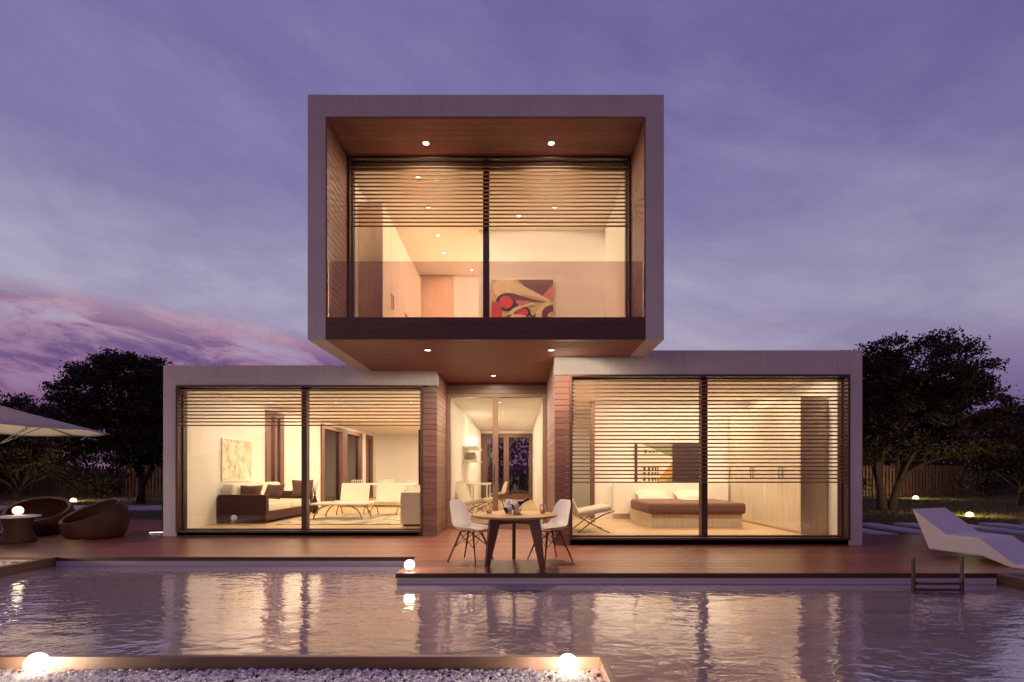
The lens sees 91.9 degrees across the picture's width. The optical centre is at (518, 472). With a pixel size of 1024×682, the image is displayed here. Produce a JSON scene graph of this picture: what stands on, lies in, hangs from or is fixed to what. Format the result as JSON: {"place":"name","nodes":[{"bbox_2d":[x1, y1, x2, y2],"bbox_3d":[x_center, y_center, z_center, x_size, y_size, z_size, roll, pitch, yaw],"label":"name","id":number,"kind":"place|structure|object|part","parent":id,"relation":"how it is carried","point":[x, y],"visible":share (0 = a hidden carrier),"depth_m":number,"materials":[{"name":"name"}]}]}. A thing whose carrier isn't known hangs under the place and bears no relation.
{"place":"outdoors","nodes":[
{"label":"outdoors","id":0,"kind":"place"},
{"bbox_2d":[0,557,55,576],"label":"gravel bed edging","id":1,"kind":"object","parent":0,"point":[17,565],"visible":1,"depth_m":6.69,"materials":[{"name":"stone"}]},
{"bbox_2d":[160,502,162,531],"bbox_3d":[-7.000,0.897,10.100,0.370,0.606,0.370,0,0,0],"label":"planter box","id":2,"kind":"object","parent":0,"point":[162,515],"visible":0.16,"depth_m":9.93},
{"bbox_2d":[7,673,599,681],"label":"bed soil","id":3,"kind":"structure","parent":0,"point":[549,677],"depth_m":3.14,"materials":[{"name":"brown soil"}]},
{"bbox_2d":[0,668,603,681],"bbox_3d":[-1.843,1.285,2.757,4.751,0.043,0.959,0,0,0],"label":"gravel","id":4,"kind":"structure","parent":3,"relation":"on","point":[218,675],"depth_m":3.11,"materials":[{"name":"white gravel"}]},
{"bbox_2d":[23,652,49,675],"bbox_3d":[-3.060,1.214,3.140,0.124,0.136,0.124,0,0,0],"label":"globe lamp","id":5,"kind":"object","parent":4,"relation":"on","point":[36,663],"visible":1,"depth_m":3.11,"materials":[{"name":"glass"}]},
{"bbox_2d":[558,653,577,676],"bbox_3d":[0.310,1.213,3.120,0.126,0.138,0.126,0,0,0],"label":"globe lamp","id":6,"kind":"object","parent":4,"relation":"on","point":[567,664],"visible":1,"depth_m":3.08,"materials":[{"name":"glass"}]},
{"bbox_2d":[0,655,615,681],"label":"gravel bed edging","id":7,"kind":"object","parent":3,"relation":"on","point":[333,662],"visible":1,"depth_m":3.22,"materials":[{"name":"brown wood"}]},
{"bbox_2d":[0,566,1023,681],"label":"pool water","id":8,"kind":"structure","parent":0,"point":[769,633],"depth_m":4.42,"materials":[{"name":"blue liquid"}]},
{"bbox_2d":[0,473,1023,533],"bbox_3d":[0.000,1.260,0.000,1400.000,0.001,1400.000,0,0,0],"label":"ground","id":9,"kind":"structure","parent":0,"point":[865,507],"depth_m":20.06,"materials":[{"name":"green plant"}]},
{"bbox_2d":[0,469,45,497],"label":"garden shrub","id":10,"kind":"object","parent":9,"relation":"on","point":[3,488],"visible":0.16,"depth_m":24.31,"materials":[{"name":"green plant"}]},
{"bbox_2d":[0,390,90,499],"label":"broadleaf tree","id":11,"kind":"object","parent":9,"relation":"on","point":[23,459],"visible":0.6,"depth_m":22.13,"materials":[{"name":"green plant"}]},
{"bbox_2d":[2,465,162,496],"bbox_3d":[-25.100,0.430,25.573,37.800,1.660,0.175,0,0,0],"label":"fence","id":12,"kind":"object","parent":9,"relation":"on","point":[38,490],"visible":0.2,"depth_m":25.48,"materials":[{"name":"brown wood"}]},
{"bbox_2d":[55,466,128,497],"bbox_3d":[-20.968,0.475,24.371,2.858,1.669,2.240,0,0,0],"label":"garden shrub","id":13,"kind":"object","parent":9,"relation":"on","point":[92,487],"visible":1,"depth_m":24.11,"materials":[{"name":"green plant"}]},
{"bbox_2d":[27,347,185,503],"bbox_3d":[-15.598,-1.753,20.141,6.882,6.250,4.759,0,0,0],"label":"broadleaf tree","id":14,"kind":"object","parent":9,"relation":"on","point":[132,421],"visible":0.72,"depth_m":18.91,"materials":[{"name":"green plant"}]},
{"bbox_2d":[73,505,143,509],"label":"paving slab","id":15,"kind":"structure","parent":9,"relation":"on","point":[76,507],"depth_m":17.84,"materials":[{"name":"grey concrete"}]},
{"bbox_2d":[128,505,161,510],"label":"paving slab","id":16,"kind":"structure","parent":9,"relation":"on","point":[151,508],"depth_m":16.62,"materials":[{"name":"grey concrete"}]},
{"bbox_2d":[1,434,1015,492],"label":"treeline","id":17,"kind":"object","parent":9,"relation":"on","point":[513,445],"visible":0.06,"depth_m":29.97,"materials":[{"name":"green plant"}]},
{"bbox_2d":[0,561,1017,587],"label":"pool basin","id":18,"kind":"object","parent":9,"relation":"in","point":[564,580],"visible":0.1,"depth_m":5.90,"materials":[{"name":"paint"}]},
{"bbox_2d":[55,557,996,577],"bbox_3d":[-0.440,1.230,6.468,12.260,0.053,1.164,0,0,0],"label":"pool coping","id":19,"kind":"object","parent":18,"relation":"on","point":[687,575],"visible":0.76,"depth_m":5.89,"materials":[{"name":"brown wood"}]},
{"bbox_2d":[911,557,963,593],"bbox_3d":[4.612,1.810,5.460,0.575,1.760,0.080,0,0,0],"label":"pool ladder","id":20,"kind":"object","parent":18,"relation":"attached to","point":[914,583],"visible":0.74,"depth_m":5.43,"materials":[{"name":"metal"}]},
{"bbox_2d":[487,465,532,495],"bbox_3d":[0.000,0.430,25.773,12.000,1.660,0.175,0,0,0],"label":"fence","id":21,"kind":"object","parent":9,"relation":"on","point":[521,470],"visible":0.11,"depth_m":25.68,"materials":[{"name":"brown wood"}]},
{"bbox_2d":[862,476,876,491],"bbox_3d":[15.933,0.651,24.359,2.827,1.470,1.966,0,0,0],"label":"garden shrub","id":22,"kind":"object","parent":9,"relation":"on","point":[866,482],"visible":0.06,"depth_m":24.09,"materials":[{"name":"green plant"}]},
{"bbox_2d":[862,528,896,533],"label":"paving slab","id":23,"kind":"structure","parent":9,"relation":"on","point":[867,531],"depth_m":10.01,"materials":[{"name":"grey concrete"}]},
{"bbox_2d":[862,523,922,533],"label":"paving slab","id":24,"kind":"structure","parent":9,"relation":"on","point":[895,528],"depth_m":10.78,"materials":[{"name":"grey concrete"}]},
{"bbox_2d":[850,326,1023,509],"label":"broadleaf tree","id":25,"kind":"object","parent":9,"relation":"on","point":[898,418],"visible":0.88,"depth_m":15.71,"materials":[{"name":"green plant"}]},
{"bbox_2d":[862,465,1019,496],"bbox_3d":[25.100,0.430,25.573,37.800,1.660,0.175,0,0,0],"label":"fence","id":26,"kind":"object","parent":9,"relation":"on","point":[930,490],"visible":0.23,"depth_m":25.48,"materials":[{"name":"brown wood"}]},
{"bbox_2d":[893,523,999,533],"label":"paving slab","id":27,"kind":"structure","parent":9,"relation":"on","point":[915,525],"depth_m":11.52,"materials":[{"name":"grey concrete"}]},
{"bbox_2d":[965,512,973,516],"bbox_3d":[12.750,1.214,14.000,0.180,0.192,0.180,0,0,0],"label":"globe lamp","id":28,"kind":"object","parent":9,"relation":"on","point":[969,514],"visible":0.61,"depth_m":13.95,"materials":[{"name":"glass"}]},
{"bbox_2d":[942,463,1016,497],"bbox_3d":[22.788,0.373,24.178,3.414,1.873,2.051,0,0,0],"label":"garden shrub","id":29,"kind":"object","parent":9,"relation":"on","point":[983,485],"visible":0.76,"depth_m":24.03,"materials":[{"name":"green plant"}]},
{"bbox_2d":[940,400,1023,504],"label":"broadleaf tree","id":30,"kind":"object","parent":9,"relation":"on","point":[1011,467],"visible":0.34,"depth_m":18.75,"materials":[{"name":"green plant"}]},
{"bbox_2d":[968,524,1023,533],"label":"paving slab","id":31,"kind":"structure","parent":9,"relation":"on","point":[996,529],"depth_m":10.51,"materials":[{"name":"grey concrete"}]},
{"bbox_2d":[978,523,1023,529],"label":"paving slab","id":32,"kind":"structure","parent":9,"relation":"on","point":[1012,526],"depth_m":11.40,"materials":[{"name":"grey concrete"}]},
{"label":"deck base","id":33,"kind":"structure","parent":9,"relation":"on","visible":0},
{"bbox_2d":[0,520,1023,573],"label":"deck","id":34,"kind":"structure","parent":33,"relation":"on","point":[883,553],"depth_m":7.42,"materials":[{"name":"brown wood"}]},
{"bbox_2d":[0,514,40,543],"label":"side table","id":35,"kind":"object","parent":34,"relation":"on","point":[18,529],"visible":1,"depth_m":8.36,"materials":[{"name":"wicker"}]},
{"bbox_2d":[12,506,23,515],"bbox_3d":[-8.600,0.660,8.500,0.144,0.156,0.144,0,0,0],"label":"globe lamp","id":36,"kind":"object","parent":35,"relation":"on","point":[18,510],"visible":1,"depth_m":8.46,"materials":[{"name":"glass"}]},
{"bbox_2d":[1,496,74,535],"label":"bowl chair","id":37,"kind":"object","parent":34,"relation":"on","point":[52,510],"visible":0.69,"depth_m":9.70,"materials":[{"name":"wicker"}]},
{"bbox_2d":[0,405,109,535],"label":"parasol","id":38,"kind":"object","parent":34,"relation":"on","point":[14,422],"visible":0.84,"depth_m":9.60,"materials":[{"name":"fabric"}]},
{"bbox_2d":[58,497,129,539],"bbox_3d":[-7.800,0.833,9.120,1.040,0.714,0.999,0,0,28],"label":"bowl chair","id":39,"kind":"object","parent":34,"relation":"on","point":[108,518],"visible":1,"depth_m":8.93,"materials":[{"name":"wicker"}]},
{"bbox_2d":[404,559,414,570],"bbox_3d":[-1.330,1.130,6.020,0.128,0.140,0.128,0,0,0],"label":"globe lamp","id":40,"kind":"object","parent":34,"relation":"on","point":[409,564],"visible":1,"depth_m":5.98,"materials":[{"name":"glass"}]},
{"bbox_2d":[447,499,493,564],"bbox_3d":[-0.667,0.790,6.726,0.501,0.827,0.487,0,0,26],"label":"shell chair","id":41,"kind":"object","parent":34,"relation":"on","point":[460,518],"visible":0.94,"depth_m":6.80,"materials":[{"name":"white plastic"}]},
{"bbox_2d":[163,95,861,544],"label":"modern house","id":42,"kind":"structure","parent":34,"relation":"on","point":[585,389],"depth_m":8.30,"materials":[{"name":"paint"}]},
{"bbox_2d":[221,438,251,480],"bbox_3d":[-6.471,-0.280,11.370,0.030,0.950,1.170,0,0,0],"label":"picture","id":43,"kind":"object","parent":42,"relation":"attached to","point":[236,459],"visible":1,"depth_m":11.34,"materials":[{"name":"beige paper"}]},
{"bbox_2d":[218,482,312,523],"bbox_3d":[-5.930,0.670,11.810,1.040,0.860,2.420,0,0,0],"label":"sofa","id":44,"kind":"object","parent":42,"relation":"on","point":[235,506],"visible":0.83,"depth_m":10.65,"materials":[{"name":"fabric"}]},
{"bbox_2d":[240,485,262,494],"bbox_3d":[-5.950,0.460,10.980,0.460,0.396,0.170,0,-28,-12],"label":"cushion","id":45,"kind":"object","parent":44,"relation":"on","point":[250,490],"visible":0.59,"depth_m":10.94,"materials":[{"name":"brown fabric"}]},
{"bbox_2d":[264,484,284,498],"bbox_3d":[-5.720,0.450,11.550,0.460,0.396,0.170,0,-30,10],"label":"cushion","id":46,"kind":"object","parent":44,"relation":"on","point":[273,491],"visible":0.91,"depth_m":11.47,"materials":[{"name":"brown fabric"}]},
{"bbox_2d":[291,480,313,496],"bbox_3d":[-5.550,0.410,12.700,0.520,0.447,0.170,0,-10,-15],"label":"cushion","id":47,"kind":"object","parent":44,"relation":"on","point":[296,489],"visible":0.66,"depth_m":12.62,"materials":[{"name":"brown fabric"}]},
{"bbox_2d":[265,410,283,490],"bbox_3d":[-6.530,-0.200,13.125,0.220,2.799,0.950,0,0,0],"label":"side window","id":48,"kind":"structure","parent":42,"relation":"in","point":[274,435],"depth_m":13.03,"materials":[{"name":"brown wood"}]},
{"bbox_2d":[175,385,424,532],"bbox_3d":[-4.109,-0.253,9.373,4.614,2.755,0.256,0,0,0],"label":"window","id":49,"kind":"structure","parent":42,"relation":"in","point":[181,394],"depth_m":9.29,"materials":[{"name":"brown metal"}]},
{"bbox_2d":[312,479,318,512],"bbox_3d":[-5.509,0.625,13.350,0.222,0.949,0.200,0,0,0],"label":"floor vase","id":50,"kind":"object","parent":42,"relation":"on","point":[315,507],"visible":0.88,"depth_m":13.31,"materials":[{"name":"ceramic"}]},
{"bbox_2d":[276,514,400,524],"bbox_3d":[-3.800,1.092,11.650,2.600,0.014,2.500,0,0,0],"label":"rug","id":51,"kind":"object","parent":42,"relation":"on","point":[355,519],"visible":0.71,"depth_m":11.17,"materials":[{"name":"beige carpet"}]},
{"bbox_2d":[310,501,373,519],"bbox_3d":[-4.170,0.904,11.750,1.240,0.389,0.840,0,0,0],"label":"coffee table","id":52,"kind":"object","parent":51,"relation":"on","point":[346,503],"visible":0.88,"depth_m":11.39,"materials":[{"name":"white paint"}]},
{"bbox_2d":[370,483,405,514],"bbox_3d":[-3.420,0.697,12.848,0.740,0.820,0.832,0,0,4],"label":"lounge chair","id":53,"kind":"object","parent":51,"relation":"on","point":[388,492],"visible":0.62,"depth_m":13.10,"materials":[{"name":"beige fabric"}]},
{"bbox_2d":[321,424,362,505],"bbox_3d":[-6.530,-0.200,18.300,0.220,2.799,4.200,0,0,0],"label":"side window","id":54,"kind":"structure","parent":42,"relation":"in","point":[341,449],"depth_m":17.98,"materials":[{"name":"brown wood"}]},
{"bbox_2d":[335,483,369,514],"bbox_3d":[-4.360,0.697,12.998,0.740,0.820,0.832,0,0,-6],"label":"lounge chair","id":55,"kind":"object","parent":42,"relation":"on","point":[355,491],"visible":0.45,"depth_m":13.25,"materials":[{"name":"beige fabric"}]},
{"bbox_2d":[366,435,372,497],"bbox_3d":[-6.540,-0.200,21.450,0.200,2.799,0.900,0,0,0],"label":"side window","id":56,"kind":"structure","parent":42,"relation":"in","point":[369,439],"depth_m":21.68,"materials":[{"name":"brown wood"}]},
{"bbox_2d":[370,483,417,490],"bbox_3d":[-4.400,0.730,16.400,2.000,0.740,0.900,0,0,0],"label":"dining table","id":57,"kind":"object","parent":42,"relation":"on","point":[405,483],"visible":0.11,"depth_m":16.07,"materials":[{"name":"white paint"}]},
{"bbox_2d":[400,490,419,525],"bbox_3d":[-2.159,0.755,10.900,0.518,0.690,1.620,0,0,0],"label":"sideboard","id":58,"kind":"object","parent":42,"relation":"on","point":[409,508],"visible":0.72,"depth_m":10.10,"materials":[{"name":"white paint"}]},
{"bbox_2d":[406,480,419,491],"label":"wire chair","id":59,"kind":"object","parent":42,"relation":"on","point":[408,488],"visible":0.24,"depth_m":15.37,"materials":[{"name":"white paint"}]},
{"bbox_2d":[418,429,419,484],"bbox_3d":[-1.944,-0.300,10.500,0.078,1.100,1.500,0,0,0],"label":"television","id":60,"kind":"object","parent":42,"relation":"attached to","point":[418,456],"visible":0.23,"depth_m":9.75,"materials":[{"name":"brown metal"}]},
{"bbox_2d":[422,276,453,316],"bbox_3d":[-2.035,-3.580,12.428,0.810,2.700,0.036,0,0,0],"label":"interior door","id":61,"kind":"structure","parent":42,"relation":"in","point":[437,291],"depth_m":12.41,"materials":[{"name":"wood"}]},
{"bbox_2d":[462,446,481,450],"bbox_3d":[-1.334,-0.693,14.400,0.400,0.045,1.900,0,0,0],"label":"wall shelf","id":62,"kind":"object","parent":42,"relation":"attached to","point":[473,448],"depth_m":13.87,"materials":[{"name":"white paint"}]},
{"bbox_2d":[468,437,476,445],"bbox_3d":[-1.360,-0.883,14.500,0.270,0.335,0.270,0,0,0],"label":"globe lamp","id":63,"kind":"object","parent":62,"relation":"on","point":[472,441],"visible":0.9,"depth_m":14.41,"materials":[{"name":"glass"}]},
{"bbox_2d":[462,460,481,462],"bbox_3d":[-1.334,-0.323,14.400,0.400,0.045,1.900,0,0,0],"label":"wall shelf","id":64,"kind":"object","parent":42,"relation":"attached to","point":[473,461],"depth_m":13.61,"materials":[{"name":"white paint"}]},
{"bbox_2d":[466,452,475,459],"bbox_3d":[-1.350,-0.456,13.950,0.260,0.220,0.100,0,0,0],"label":"box file","id":65,"kind":"object","parent":64,"relation":"on","point":[470,455],"visible":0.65,"depth_m":13.90,"materials":[{"name":"beige cardboard"}]},
{"bbox_2d":[455,481,492,515],"bbox_3d":[-1.106,0.668,12.118,0.966,0.889,0.720,0,0,18],"label":"cross frame chair","id":66,"kind":"object","parent":42,"relation":"on","point":[462,492],"visible":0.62,"depth_m":12.04,"materials":[{"name":"beige fabric"}]},
{"bbox_2d":[467,483,491,509],"bbox_3d":[-1.200,0.715,15.200,0.640,0.770,1.600,0,0,0],"label":"desk","id":67,"kind":"object","parent":42,"relation":"on","point":[486,484],"visible":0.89,"depth_m":14.73,"materials":[{"name":"white paint"}]},
{"bbox_2d":[347,156,630,316],"bbox_3d":[-0.475,-3.647,8.028,4.536,2.834,0.216,0,0,0],"label":"window","id":68,"kind":"structure","parent":42,"relation":"in","point":[485,162],"depth_m":7.97,"materials":[{"name":"brown metal"}]},
{"bbox_2d":[447,394,545,528],"bbox_3d":[-0.474,-0.238,10.602,2.121,2.875,0.155,0,0,0],"label":"door","id":69,"kind":"structure","parent":42,"relation":"in","point":[495,397],"depth_m":10.55,"materials":[{"name":"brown wood"}]},
{"bbox_2d":[490,481,507,507],"bbox_3d":[-0.606,0.690,15.297,0.501,0.827,0.487,0,0,12],"label":"shell chair","id":70,"kind":"object","parent":42,"relation":"on","point":[504,487],"visible":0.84,"depth_m":15.15,"materials":[{"name":"white plastic"}]},
{"bbox_2d":[481,434,531,498],"bbox_3d":[-0.488,-0.240,20.135,2.065,2.680,0.130,0,0,0],"label":"garden window","id":71,"kind":"structure","parent":42,"relation":"in","point":[484,437],"depth_m":20.10,"materials":[{"name":"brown wood"}]},
{"bbox_2d":[491,280,552,316],"bbox_3d":[0.070,-3.220,10.068,1.260,1.400,0.043,0,0,0],"label":"painting","id":72,"kind":"object","parent":42,"relation":"attached to","point":[521,298],"visible":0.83,"depth_m":10.06,"materials":[{"name":"paint"}]},
{"bbox_2d":[566,490,614,532],"bbox_3d":[1.262,0.668,9.348,0.966,0.889,0.720,0,0,-2],"label":"cross frame chair","id":73,"kind":"object","parent":42,"relation":"on","point":[581,512],"visible":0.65,"depth_m":9.01,"materials":[{"name":"beige fabric"}]},
{"bbox_2d":[635,444,698,481],"bbox_3d":[3.520,-0.240,11.775,1.520,0.920,0.026,0,0,0],"label":"painting","id":74,"kind":"object","parent":42,"relation":"attached to","point":[666,468],"visible":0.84,"depth_m":11.77},
{"bbox_2d":[613,483,745,527],"bbox_3d":[3.590,0.670,10.755,2.720,0.860,2.050,0,0,0],"label":"bed","id":75,"kind":"object","parent":42,"relation":"on","point":[673,511],"visible":0.85,"depth_m":9.87,"materials":[{"name":"brown fabric"}]},
{"bbox_2d":[635,490,669,498],"bbox_3d":[3.100,0.545,11.480,0.740,0.180,0.420,0,20,0],"label":"pillow","id":76,"kind":"object","parent":75,"relation":"on","point":[650,494],"visible":0.73,"depth_m":11.34,"materials":[{"name":"beige fabric"}]},
{"bbox_2d":[673,490,708,498],"bbox_3d":[4.000,0.545,11.480,0.740,0.180,0.420,0,20,0],"label":"pillow","id":77,"kind":"object","parent":75,"relation":"on","point":[689,494],"visible":0.58,"depth_m":11.36,"materials":[{"name":"beige fabric"}]},
{"bbox_2d":[568,374,849,539],"bbox_3d":[3.135,-0.249,8.233,4.593,2.714,0.256,0,0,0],"label":"window","id":78,"kind":"structure","parent":42,"relation":"in","point":[843,380],"depth_m":8.15,"materials":[{"name":"brown metal"}]},
{"bbox_2d":[729,397,827,533],"bbox_3d":[5.222,-0.120,10.257,0.517,2.440,2.953,0,0,0],"label":"wardrobe","id":79,"kind":"object","parent":42,"relation":"on","point":[800,508],"visible":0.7,"depth_m":9.31,"materials":[{"name":"brown wood"}]},
{"bbox_3d":[4.992,-0.125,11.444,0.058,2.370,0.579,0,0,0],"label":"door","id":80,"kind":"part","parent":79,"relation":"part of","materials":[{"name":"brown wood"}]},
{"bbox_3d":[4.992,-0.125,10.858,0.058,2.370,0.579,0,0,0],"label":"door","id":81,"kind":"part","parent":79,"relation":"part of","materials":[{"name":"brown wood"}]},
{"bbox_3d":[4.992,-0.125,10.274,0.058,2.370,0.579,0,0,0],"label":"door","id":82,"kind":"part","parent":79,"relation":"part of","materials":[{"name":"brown wood"}]},
{"bbox_3d":[4.992,-0.125,9.688,0.058,2.370,0.579,0,0,0],"label":"door","id":83,"kind":"part","parent":79,"relation":"part of","materials":[{"name":"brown wood"}]},
{"bbox_3d":[4.992,-0.125,9.104,0.058,2.370,0.579,0,0,0],"label":"door","id":84,"kind":"part","parent":79,"relation":"part of","materials":[{"name":"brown wood"}]},
{"bbox_2d":[472,511,556,566],"bbox_3d":[-0.055,0.872,6.470,1.120,0.657,1.120,0,0,0],"label":"round table","id":85,"kind":"object","parent":34,"relation":"on","point":[496,519],"visible":0.91,"depth_m":6.29,"materials":[{"name":"brown wood"}]},
{"bbox_2d":[486,504,492,513],"bbox_3d":[-0.390,0.479,6.510,0.094,0.123,0.094,0,0,0],"label":"wine glass","id":86,"kind":"object","parent":85,"relation":"on","point":[490,512],"visible":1,"depth_m":6.49,"materials":[{"name":"clear glass"}]},
{"bbox_2d":[506,499,513,513],"bbox_3d":[-0.119,0.448,6.513,0.084,0.190,0.110,0,0,-60],"label":"ceramic cup","id":87,"kind":"object","parent":85,"relation":"on","point":[509,502],"visible":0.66,"depth_m":6.48,"materials":[{"name":"white ceramic"}]},
{"bbox_2d":[503,498,528,512],"bbox_3d":[-0.029,0.428,6.359,0.346,0.192,0.079,0,0,-18],"label":"wine bottle","id":88,"kind":"object","parent":85,"relation":"on","point":[513,506],"visible":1,"depth_m":6.32,"materials":[{"name":"black glass"}]},
{"bbox_2d":[513,506,521,513],"bbox_3d":[-0.024,0.478,6.524,0.110,0.130,0.084,0,0,30],"label":"ceramic cup","id":89,"kind":"object","parent":85,"relation":"on","point":[516,511],"visible":0.59,"depth_m":6.49,"materials":[{"name":"white ceramic"}]},
{"bbox_2d":[539,504,545,513],"bbox_3d":[0.315,0.479,6.530,0.094,0.123,0.094,0,0,0],"label":"wine glass","id":90,"kind":"object","parent":85,"relation":"on","point":[541,512],"visible":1,"depth_m":6.51,"materials":[{"name":"clear glass"}]},
{"bbox_2d":[527,499,572,563],"bbox_3d":[0.437,0.790,6.746,0.501,0.827,0.487,0,0,-27],"label":"shell chair","id":91,"kind":"object","parent":34,"relation":"on","point":[561,509],"visible":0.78,"depth_m":6.82,"materials":[{"name":"white plastic"}]},
{"bbox_2d":[913,507,1023,568],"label":"sun lounger","id":92,"kind":"object","parent":34,"relation":"on","point":[944,529],"visible":1,"depth_m":6.79,"materials":[{"name":"white plastic"}]},
{"bbox_2d":[0,0,1023,472],"label":"sky","id":93,"kind":"structure","parent":0,"point":[839,174],"materials":[{"name":"purple"}]},
{"bbox_2d":[996,573,1023,590],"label":"gravel bed edging","id":94,"kind":"object","parent":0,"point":[1014,581],"visible":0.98,"depth_m":5.73,"materials":[{"name":"brown wood"}]}
]}

